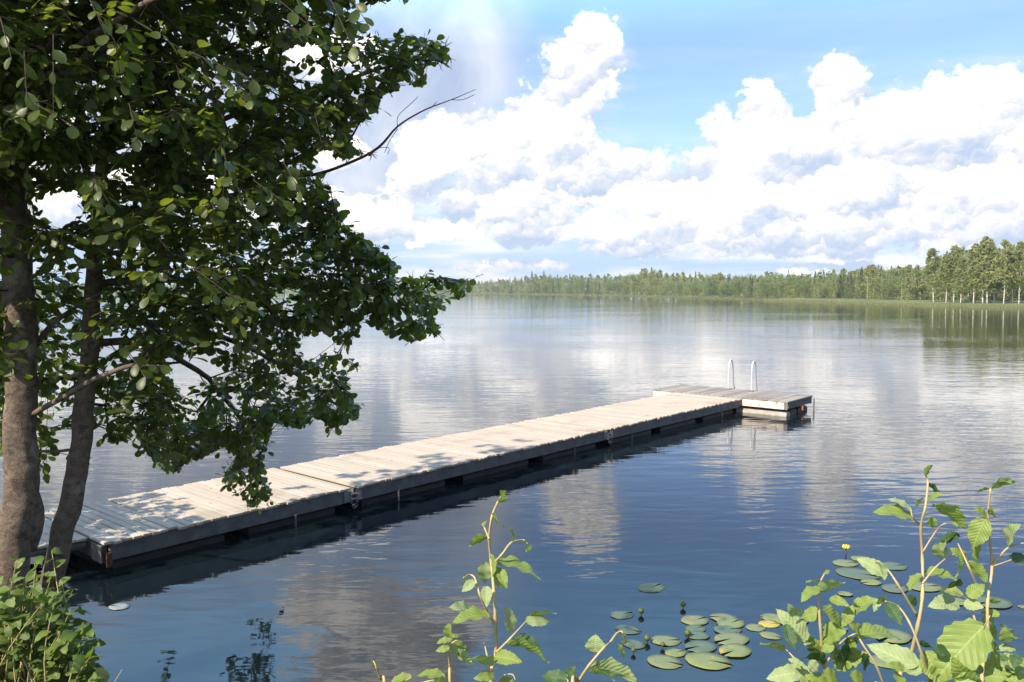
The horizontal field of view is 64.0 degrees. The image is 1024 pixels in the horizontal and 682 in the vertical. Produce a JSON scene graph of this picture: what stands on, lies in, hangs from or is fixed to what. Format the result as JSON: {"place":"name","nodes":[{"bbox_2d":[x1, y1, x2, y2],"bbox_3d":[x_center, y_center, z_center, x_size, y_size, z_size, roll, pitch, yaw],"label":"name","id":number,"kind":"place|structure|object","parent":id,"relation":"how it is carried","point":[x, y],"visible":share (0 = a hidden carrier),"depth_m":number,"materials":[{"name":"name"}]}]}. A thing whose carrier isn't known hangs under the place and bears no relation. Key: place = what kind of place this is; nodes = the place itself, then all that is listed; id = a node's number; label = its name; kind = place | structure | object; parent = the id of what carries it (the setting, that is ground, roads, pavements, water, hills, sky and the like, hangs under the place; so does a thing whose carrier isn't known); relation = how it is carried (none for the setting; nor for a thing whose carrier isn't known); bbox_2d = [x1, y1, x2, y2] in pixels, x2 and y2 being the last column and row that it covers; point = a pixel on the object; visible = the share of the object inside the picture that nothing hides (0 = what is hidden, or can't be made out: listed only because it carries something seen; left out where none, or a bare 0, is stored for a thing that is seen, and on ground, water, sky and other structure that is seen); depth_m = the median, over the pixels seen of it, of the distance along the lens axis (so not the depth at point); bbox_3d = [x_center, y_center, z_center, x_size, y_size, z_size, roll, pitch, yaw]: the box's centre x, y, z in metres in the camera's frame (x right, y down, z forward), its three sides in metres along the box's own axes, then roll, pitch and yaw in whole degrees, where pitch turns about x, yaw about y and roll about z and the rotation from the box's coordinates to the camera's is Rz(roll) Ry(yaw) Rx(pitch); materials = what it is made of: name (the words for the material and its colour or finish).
{"place":"outdoors","nodes":[
{"label":"outdoors","id":0,"kind":"place"},
{"bbox_2d":[24,661,109,681],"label":"bank","id":1,"kind":"structure","parent":0,"point":[103,672],"depth_m":6.44,"materials":[{"name":"plant"}]},
{"bbox_2d":[0,547,105,681],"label":"alder bush","id":2,"kind":"object","parent":1,"relation":"on","point":[26,646],"visible":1,"depth_m":4.48,"materials":[{"name":"green plant"}]},
{"bbox_2d":[0,0,373,668],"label":"alder tree","id":3,"kind":"object","parent":1,"relation":"on","point":[28,118],"visible":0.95,"depth_m":5.18,"materials":[{"name":"green plant"}]},
{"bbox_2d":[0,0,482,667],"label":"alder tree","id":4,"kind":"object","parent":1,"relation":"on","point":[158,424],"visible":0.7,"depth_m":6.21,"materials":[{"name":"green plant"}]},
{"bbox_2d":[371,660,445,681],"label":"alder shoot","id":5,"kind":"object","parent":1,"relation":"on","point":[438,674],"visible":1,"depth_m":1.60,"materials":[{"name":"green plant"}]},
{"bbox_2d":[436,623,472,681],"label":"alder shoot","id":6,"kind":"object","parent":1,"relation":"on","point":[458,648],"visible":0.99,"depth_m":1.60,"materials":[{"name":"green plant"}]},
{"bbox_2d":[449,490,555,681],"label":"alder shoot","id":7,"kind":"object","parent":1,"relation":"on","point":[486,571],"visible":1,"depth_m":1.54,"materials":[{"name":"green plant"}]},
{"bbox_2d":[542,630,638,681],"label":"alder shoot","id":8,"kind":"object","parent":1,"relation":"on","point":[611,667],"visible":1,"depth_m":1.50,"materials":[{"name":"green plant"}]},
{"bbox_2d":[760,570,900,681],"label":"alder shoot","id":9,"kind":"object","parent":1,"relation":"on","point":[848,656],"visible":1,"depth_m":1.54,"materials":[{"name":"green plant"}]},
{"bbox_2d":[856,465,965,675],"bbox_3d":[0.736,0.914,1.493,0.180,1.381,0.164,0,4,0],"label":"alder shoot","id":10,"kind":"object","parent":1,"relation":"on","point":[954,514],"visible":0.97,"depth_m":1.50,"materials":[{"name":"green plant"}]},
{"bbox_2d":[866,596,1023,681],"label":"alder shoot","id":11,"kind":"object","parent":1,"relation":"on","point":[961,651],"visible":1,"depth_m":1.29,"materials":[{"name":"green plant"}]},
{"bbox_2d":[928,477,1023,681],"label":"alder shoot","id":12,"kind":"object","parent":1,"relation":"on","point":[979,529],"visible":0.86,"depth_m":1.44,"materials":[{"name":"green plant"}]},
{"bbox_2d":[0,294,1023,681],"bbox_3d":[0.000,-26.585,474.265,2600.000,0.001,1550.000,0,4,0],"label":"lake water","id":13,"kind":"structure","parent":0,"point":[748,518],"depth_m":11.88,"materials":[{"name":"blue liquid"}]},
{"bbox_2d":[109,603,129,609],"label":"lily pad","id":14,"kind":"object","parent":13,"relation":"on","point":[118,606],"visible":1,"depth_m":7.88,"materials":[{"name":"plant"}]},
{"bbox_2d":[45,392,741,567],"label":"floating jetty","id":15,"kind":"object","parent":13,"relation":"on","point":[129,529],"visible":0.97,"depth_m":11.97,"materials":[{"name":"wood"},{"name":"metal"}]},
{"bbox_2d":[31,518,87,556],"bbox_3d":[-6.362,2.112,8.053,1.499,0.439,3.593,3,5,41],"label":"gangway","id":16,"kind":"object","parent":15,"relation":"on","point":[78,541],"visible":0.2,"depth_m":8.88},
{"bbox_2d":[652,384,814,416],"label":"swimming platform","id":17,"kind":"structure","parent":15,"relation":"attached to","point":[772,403],"depth_m":20.55,"materials":[{"name":"wood"},{"name":"metal"}]},
{"bbox_2d":[727,359,757,391],"bbox_3d":[6.178,1.642,21.929,0.750,2.287,0.466,3,5,41],"label":"swimming ladder","id":18,"kind":"object","parent":17,"relation":"attached to","point":[753,362],"visible":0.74,"depth_m":21.80,"materials":[{"name":"silver metal"}]},
{"bbox_2d":[610,610,633,618],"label":"lily pad","id":19,"kind":"object","parent":13,"relation":"on","point":[620,614],"visible":1,"depth_m":7.69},
{"bbox_2d":[615,624,641,633],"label":"lily pad","id":20,"kind":"object","parent":13,"relation":"on","point":[627,629],"visible":0.95,"depth_m":7.35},
{"bbox_2d":[621,639,645,648],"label":"lily pad","id":21,"kind":"object","parent":13,"relation":"on","point":[635,643],"visible":0.91,"depth_m":7.04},
{"bbox_2d":[638,583,664,592],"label":"lily pad","id":22,"kind":"object","parent":13,"relation":"on","point":[649,587],"visible":1,"depth_m":8.39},
{"bbox_2d":[647,654,683,668],"bbox_3d":[1.258,2.630,6.724,0.288,0.009,0.257,0,4,0],"label":"lily pad","id":23,"kind":"object","parent":13,"relation":"on","point":[663,661],"visible":1,"depth_m":6.71,"materials":[{"name":"plant"}]},
{"bbox_2d":[651,635,680,645],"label":"lily pad","id":24,"kind":"object","parent":13,"relation":"on","point":[668,640],"visible":0.97,"depth_m":7.12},
{"bbox_2d":[665,648,686,656],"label":"lily pad","id":25,"kind":"object","parent":13,"relation":"on","point":[675,652],"visible":1,"depth_m":6.88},
{"bbox_2d":[681,615,708,624],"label":"lily pad","id":26,"kind":"object","parent":13,"relation":"on","point":[691,619],"visible":1,"depth_m":7.56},
{"bbox_2d":[685,624,705,631],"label":"lily pad","id":27,"kind":"object","parent":13,"relation":"on","point":[693,627],"visible":0.95,"depth_m":7.37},
{"bbox_2d":[688,631,709,638],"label":"lily pad","id":28,"kind":"object","parent":13,"relation":"on","point":[698,635],"visible":0.91,"depth_m":7.22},
{"bbox_2d":[685,640,716,651],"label":"lily pad","id":29,"kind":"object","parent":13,"relation":"on","point":[703,646],"visible":1,"depth_m":7.00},
{"bbox_2d":[685,652,732,669],"bbox_3d":[1.619,2.627,6.736,0.374,0.008,0.323,0,4,0],"label":"lily pad","id":30,"kind":"object","parent":13,"relation":"on","point":[705,660],"visible":1,"depth_m":6.73,"materials":[{"name":"plant"}]},
{"bbox_2d":[709,613,735,620],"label":"lily pad","id":31,"kind":"object","parent":13,"relation":"on","point":[717,616],"visible":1,"depth_m":7.63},
{"bbox_2d":[714,625,741,632],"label":"lily pad","id":32,"kind":"object","parent":13,"relation":"on","point":[724,629],"visible":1,"depth_m":7.34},
{"bbox_2d":[717,618,744,627],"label":"lily pad","id":33,"kind":"object","parent":13,"relation":"on","point":[729,622],"visible":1,"depth_m":7.49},
{"bbox_2d":[714,632,749,644],"bbox_3d":[1.918,2.598,7.156,0.326,0.009,0.273,0,4,0],"label":"lily pad","id":34,"kind":"object","parent":13,"relation":"on","point":[736,637],"visible":1,"depth_m":7.15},
{"bbox_2d":[719,643,751,656],"bbox_3d":[1.885,2.612,6.923,0.288,0.007,0.261,0,4,0],"label":"lily pad","id":35,"kind":"object","parent":13,"relation":"on","point":[739,650],"visible":1,"depth_m":6.91,"materials":[{"name":"plant"}]},
{"bbox_2d":[746,624,765,631],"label":"lily pad","id":36,"kind":"object","parent":13,"relation":"on","point":[756,627],"visible":1,"depth_m":7.39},
{"bbox_2d":[758,620,779,627],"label":"lily pad","id":37,"kind":"object","parent":13,"relation":"on","point":[767,623],"visible":1,"depth_m":7.48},
{"bbox_2d":[759,631,781,639],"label":"lily pad","id":38,"kind":"object","parent":13,"relation":"on","point":[768,635],"visible":1,"depth_m":7.22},
{"bbox_2d":[773,615,808,623],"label":"lily pad","id":39,"kind":"object","parent":13,"relation":"on","point":[776,618],"visible":0.25,"depth_m":7.57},
{"bbox_2d":[833,559,858,566],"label":"lily pad","id":40,"kind":"object","parent":13,"relation":"on","point":[843,562],"visible":0.99,"depth_m":9.12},
{"bbox_2d":[836,567,880,578],"bbox_3d":[3.719,2.498,8.807,0.434,0.009,0.383,0,4,0],"label":"lily pad","id":41,"kind":"object","parent":13,"relation":"on","point":[855,573],"visible":0.91,"depth_m":8.80,"materials":[{"name":"plant"}]},
{"bbox_2d":[861,579,881,584],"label":"lily pad","id":42,"kind":"object","parent":13,"relation":"on","point":[873,582],"visible":1,"depth_m":8.55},
{"bbox_2d":[869,655,888,667],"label":"lily pad","id":43,"kind":"object","parent":13,"relation":"on","point":[879,661],"visible":0.31,"depth_m":6.72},
{"bbox_2d":[881,562,907,569],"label":"lily pad","id":44,"kind":"object","parent":13,"relation":"on","point":[894,566],"visible":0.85,"depth_m":9.05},
{"bbox_2d":[878,628,911,642],"bbox_3d":[3.354,2.594,7.214,0.325,0.008,0.304,0,4,0],"label":"lily pad","id":45,"kind":"object","parent":13,"relation":"on","point":[904,637],"visible":0.65,"depth_m":7.19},
{"bbox_2d":[882,583,907,592],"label":"lily pad","id":46,"kind":"object","parent":13,"relation":"on","point":[892,587],"visible":0.88,"depth_m":8.35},
{"bbox_2d":[906,581,941,591],"bbox_3d":[4.242,2.522,8.421,0.357,0.009,0.286,0,4,0],"label":"lily pad","id":47,"kind":"object","parent":13,"relation":"on","point":[930,587],"visible":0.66,"depth_m":8.38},
{"bbox_2d":[976,596,1012,607],"bbox_3d":[4.677,2.547,8.000,0.383,0.008,0.320,0,4,0],"label":"lily pad","id":48,"kind":"object","parent":13,"relation":"on","point":[1004,603],"visible":0.66,"depth_m":7.95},
{"bbox_2d":[0,0,1023,288],"label":"sky","id":49,"kind":"structure","parent":0,"point":[594,137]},
{"bbox_2d":[37,289,1023,308],"bbox_3d":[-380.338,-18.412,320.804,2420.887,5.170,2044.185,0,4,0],"label":"ground","id":50,"kind":"structure","parent":0,"point":[840,299],"depth_m":202.10,"materials":[{"name":"plant"}]},
{"bbox_2d":[36,265,924,296],"bbox_3d":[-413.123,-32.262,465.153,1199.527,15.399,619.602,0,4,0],"label":"wood","id":51,"kind":"object","parent":50,"relation":"on","point":[172,285],"visible":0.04,"depth_m":531.20,"materials":[{"name":"green plant"}]},
{"bbox_2d":[626,271,641,294],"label":"aspen tree","id":52,"kind":"object","parent":50,"relation":"on","point":[627,281],"visible":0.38,"depth_m":396.42,"materials":[{"name":"green plant"}]},
{"bbox_2d":[639,272,647,293],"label":"birch tree","id":53,"kind":"object","parent":50,"relation":"on","point":[643,276],"visible":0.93,"depth_m":375.53,"materials":[{"name":"green plant"}]},
{"bbox_2d":[645,273,653,295],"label":"birch tree","id":54,"kind":"object","parent":50,"relation":"on","point":[649,277],"visible":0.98,"depth_m":363.26,"materials":[{"name":"green plant"}]},
{"bbox_2d":[689,278,700,295],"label":"aspen tree","id":55,"kind":"object","parent":50,"relation":"on","point":[695,285],"visible":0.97,"depth_m":301.49,"materials":[{"name":"green plant"}]},
{"bbox_2d":[699,277,708,296],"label":"birch tree","id":56,"kind":"object","parent":50,"relation":"on","point":[702,286],"visible":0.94,"depth_m":296.34,"materials":[{"name":"green plant"}]},
{"bbox_2d":[705,277,715,292],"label":"aspen tree","id":57,"kind":"object","parent":50,"relation":"on","point":[710,285],"visible":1,"depth_m":286.94,"materials":[{"name":"green plant"}]},
{"bbox_2d":[715,274,723,295],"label":"birch tree","id":58,"kind":"object","parent":50,"relation":"on","point":[718,280],"visible":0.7,"depth_m":288.14,"materials":[{"name":"green plant"}]},
{"bbox_2d":[424,293,1023,308],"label":"shore reeds","id":59,"kind":"object","parent":50,"relation":"on","point":[962,305],"visible":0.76,"depth_m":178.64,"materials":[{"name":"plant"}]},
{"bbox_2d":[718,281,729,297],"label":"aspen tree","id":60,"kind":"object","parent":50,"relation":"on","point":[724,290],"visible":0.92,"depth_m":275.71,"materials":[{"name":"green plant"}]},
{"bbox_2d":[721,278,734,294],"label":"aspen tree","id":61,"kind":"object","parent":50,"relation":"on","point":[726,283],"visible":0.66,"depth_m":274.21,"materials":[{"name":"green plant"}]},
{"bbox_2d":[729,274,741,296],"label":"aspen tree","id":62,"kind":"object","parent":50,"relation":"on","point":[733,284],"visible":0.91,"depth_m":268.46,"materials":[{"name":"green plant"}]},
{"bbox_2d":[733,278,744,296],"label":"aspen tree","id":63,"kind":"object","parent":50,"relation":"on","point":[738,289],"visible":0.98,"depth_m":266.69,"materials":[{"name":"green plant"}]},
{"bbox_2d":[752,277,761,297],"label":"birch tree","id":64,"kind":"object","parent":50,"relation":"on","point":[755,285],"visible":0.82,"depth_m":252.07,"materials":[{"name":"green plant"}]},
{"bbox_2d":[756,280,768,295],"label":"aspen tree","id":65,"kind":"object","parent":50,"relation":"on","point":[762,284],"visible":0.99,"depth_m":245.04,"materials":[{"name":"green plant"}]},
{"bbox_2d":[766,283,776,295],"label":"aspen tree","id":66,"kind":"object","parent":50,"relation":"on","point":[769,289],"visible":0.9,"depth_m":242.64,"materials":[{"name":"green plant"}]},
{"bbox_2d":[776,273,788,297],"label":"aspen tree","id":67,"kind":"object","parent":50,"relation":"on","point":[780,287],"visible":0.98,"depth_m":240.06,"materials":[{"name":"green plant"}]},
{"bbox_2d":[783,278,793,297],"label":"birch tree","id":68,"kind":"object","parent":50,"relation":"on","point":[788,283],"visible":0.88,"depth_m":237.80,"materials":[{"name":"green plant"}]},
{"bbox_2d":[794,275,807,297],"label":"aspen tree","id":69,"kind":"object","parent":50,"relation":"on","point":[799,278],"visible":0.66,"depth_m":234.55,"materials":[{"name":"green plant"}]},
{"bbox_2d":[799,278,810,297],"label":"aspen tree","id":70,"kind":"object","parent":50,"relation":"on","point":[803,286],"visible":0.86,"depth_m":229.96,"materials":[{"name":"green plant"}]},
{"bbox_2d":[813,272,823,296],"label":"birch tree","id":71,"kind":"object","parent":50,"relation":"on","point":[819,276],"visible":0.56,"depth_m":235.08,"materials":[{"name":"green plant"}]},
{"bbox_2d":[819,279,838,295],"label":"aspen tree","id":72,"kind":"object","parent":50,"relation":"on","point":[826,291],"visible":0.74,"depth_m":217.25,"materials":[{"name":"green plant"}]},
{"bbox_2d":[828,280,838,297],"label":"birch tree","id":73,"kind":"object","parent":50,"relation":"on","point":[834,285],"visible":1,"depth_m":213.50,"materials":[{"name":"green plant"}]},
{"bbox_2d":[827,271,844,297],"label":"aspen tree","id":74,"kind":"object","parent":50,"relation":"on","point":[836,275],"visible":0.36,"depth_m":222.13,"materials":[{"name":"green plant"}]},
{"bbox_2d":[845,274,855,298],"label":"spruce tree","id":75,"kind":"object","parent":50,"relation":"on","point":[850,292],"visible":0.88,"depth_m":205.58,"materials":[{"name":"green plant"}]},
{"bbox_2d":[847,270,860,298],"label":"birch tree","id":76,"kind":"object","parent":50,"relation":"on","point":[855,293],"visible":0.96,"depth_m":206.44,"materials":[{"name":"green plant"}]},
{"bbox_2d":[856,267,868,298],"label":"spruce tree","id":77,"kind":"object","parent":50,"relation":"on","point":[861,272],"visible":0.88,"depth_m":203.41,"materials":[{"name":"green plant"}]},
{"bbox_2d":[861,266,872,298],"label":"birch tree","id":78,"kind":"object","parent":50,"relation":"on","point":[868,273],"visible":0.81,"depth_m":202.50,"materials":[{"name":"green plant"}]},
{"bbox_2d":[867,264,880,298],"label":"birch tree","id":79,"kind":"object","parent":50,"relation":"on","point":[873,279],"visible":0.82,"depth_m":199.96,"materials":[{"name":"green plant"}]},
{"bbox_2d":[872,269,887,298],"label":"birch tree","id":80,"kind":"object","parent":50,"relation":"on","point":[876,287],"visible":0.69,"depth_m":196.31,"materials":[{"name":"green plant"}]},
{"bbox_2d":[877,270,896,296],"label":"aspen tree","id":81,"kind":"object","parent":50,"relation":"on","point":[884,288],"visible":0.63,"depth_m":192.96,"materials":[{"name":"green plant"}]},
{"bbox_2d":[882,276,898,298],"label":"aspen tree","id":82,"kind":"object","parent":50,"relation":"on","point":[890,290],"visible":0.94,"depth_m":189.31,"materials":[{"name":"green plant"}]},
{"bbox_2d":[880,266,901,298],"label":"aspen tree","id":83,"kind":"object","parent":50,"relation":"on","point":[893,271],"visible":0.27,"depth_m":198.28,"materials":[{"name":"green plant"}]},
{"bbox_2d":[887,275,900,298],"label":"aspen tree","id":84,"kind":"object","parent":50,"relation":"on","point":[895,292],"visible":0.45,"depth_m":192.42,"materials":[{"name":"green plant"}]},
{"bbox_2d":[892,267,910,299],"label":"birch tree","id":85,"kind":"object","parent":50,"relation":"on","point":[902,277],"visible":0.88,"depth_m":184.07,"materials":[{"name":"green plant"}]},
{"bbox_2d":[898,266,913,298],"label":"birch tree","id":86,"kind":"object","parent":50,"relation":"on","point":[908,269],"visible":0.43,"depth_m":191.27,"materials":[{"name":"green plant"}]},
{"bbox_2d":[903,274,914,299],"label":"birch tree","id":87,"kind":"object","parent":50,"relation":"on","point":[911,287],"visible":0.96,"depth_m":181.62,"materials":[{"name":"green plant"}]},
{"bbox_2d":[909,267,921,299],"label":"birch tree","id":88,"kind":"object","parent":50,"relation":"on","point":[915,270],"visible":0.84,"depth_m":185.12,"materials":[{"name":"green plant"}]},
{"bbox_2d":[914,272,926,299],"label":"birch tree","id":89,"kind":"object","parent":50,"relation":"on","point":[920,280],"visible":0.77,"depth_m":184.82,"materials":[{"name":"green plant"}]},
{"bbox_2d":[919,248,944,301],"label":"birch tree","id":90,"kind":"object","parent":50,"relation":"on","point":[933,266],"visible":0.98,"depth_m":161.82,"materials":[{"name":"green plant"}]},
{"bbox_2d":[934,269,945,299],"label":"birch tree","id":91,"kind":"object","parent":50,"relation":"on","point":[939,294],"visible":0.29,"depth_m":176.81,"materials":[{"name":"green plant"}]},
{"bbox_2d":[935,253,955,302],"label":"birch tree","id":92,"kind":"object","parent":50,"relation":"on","point":[948,266],"visible":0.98,"depth_m":157.17,"materials":[{"name":"green plant"}]},
{"bbox_2d":[942,244,961,302],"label":"birch tree","id":93,"kind":"object","parent":50,"relation":"on","point":[955,251],"visible":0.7,"depth_m":157.07,"materials":[{"name":"green plant"}]},
{"bbox_2d":[950,257,970,302],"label":"birch tree","id":94,"kind":"object","parent":50,"relation":"on","point":[961,268],"visible":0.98,"depth_m":153.31,"materials":[{"name":"green plant"}]},
{"bbox_2d":[951,251,977,300],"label":"birch tree","id":95,"kind":"object","parent":50,"relation":"on","point":[968,295],"visible":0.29,"depth_m":171.21,"materials":[{"name":"green plant"}]},
{"bbox_2d":[965,243,981,302],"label":"birch tree","id":96,"kind":"object","parent":50,"relation":"on","point":[971,254],"visible":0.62,"depth_m":150.93,"materials":[{"name":"green plant"}]},
{"bbox_2d":[966,268,981,300],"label":"spruce tree","id":97,"kind":"object","parent":50,"relation":"on","point":[974,293],"visible":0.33,"depth_m":165.79,"materials":[{"name":"green plant"}]},
{"bbox_2d":[968,236,996,302],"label":"birch tree","id":98,"kind":"object","parent":50,"relation":"on","point":[975,264],"visible":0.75,"depth_m":148.47,"materials":[{"name":"green plant"}]},
{"bbox_2d":[975,239,997,303],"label":"birch tree","id":99,"kind":"object","parent":50,"relation":"on","point":[989,244],"visible":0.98,"depth_m":146.81,"materials":[{"name":"green plant"}]},
{"bbox_2d":[988,247,1003,302],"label":"birch tree","id":100,"kind":"object","parent":50,"relation":"on","point":[998,284],"visible":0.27,"depth_m":149.71,"materials":[{"name":"green plant"}]},
{"bbox_2d":[990,253,1011,299],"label":"birch tree","id":101,"kind":"object","parent":50,"relation":"on","point":[1002,293],"visible":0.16,"depth_m":159.52,"materials":[{"name":"green plant"}]},
{"bbox_2d":[991,239,1016,303],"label":"birch tree","id":102,"kind":"object","parent":50,"relation":"on","point":[1005,278],"visible":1,"depth_m":142.59,"materials":[{"name":"green plant"}]},
{"bbox_2d":[1003,286,1021,300],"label":"birch tree","id":103,"kind":"object","parent":50,"relation":"on","point":[1015,290],"visible":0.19,"depth_m":161.62,"materials":[{"name":"green plant"}]},
{"bbox_2d":[1004,250,1021,302],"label":"birch tree","id":104,"kind":"object","parent":50,"relation":"on","point":[1012,258],"visible":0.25,"depth_m":145.38,"materials":[{"name":"green plant"}]},
{"bbox_2d":[1007,241,1023,303],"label":"birch tree","id":105,"kind":"object","parent":50,"relation":"on","point":[1018,255],"visible":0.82,"depth_m":142.62,"materials":[{"name":"green plant"}]},
{"bbox_2d":[1017,252,1023,292],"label":"birch tree","id":106,"kind":"object","parent":50,"relation":"on","point":[1021,280],"visible":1,"depth_m":139.72,"materials":[{"name":"green plant"}]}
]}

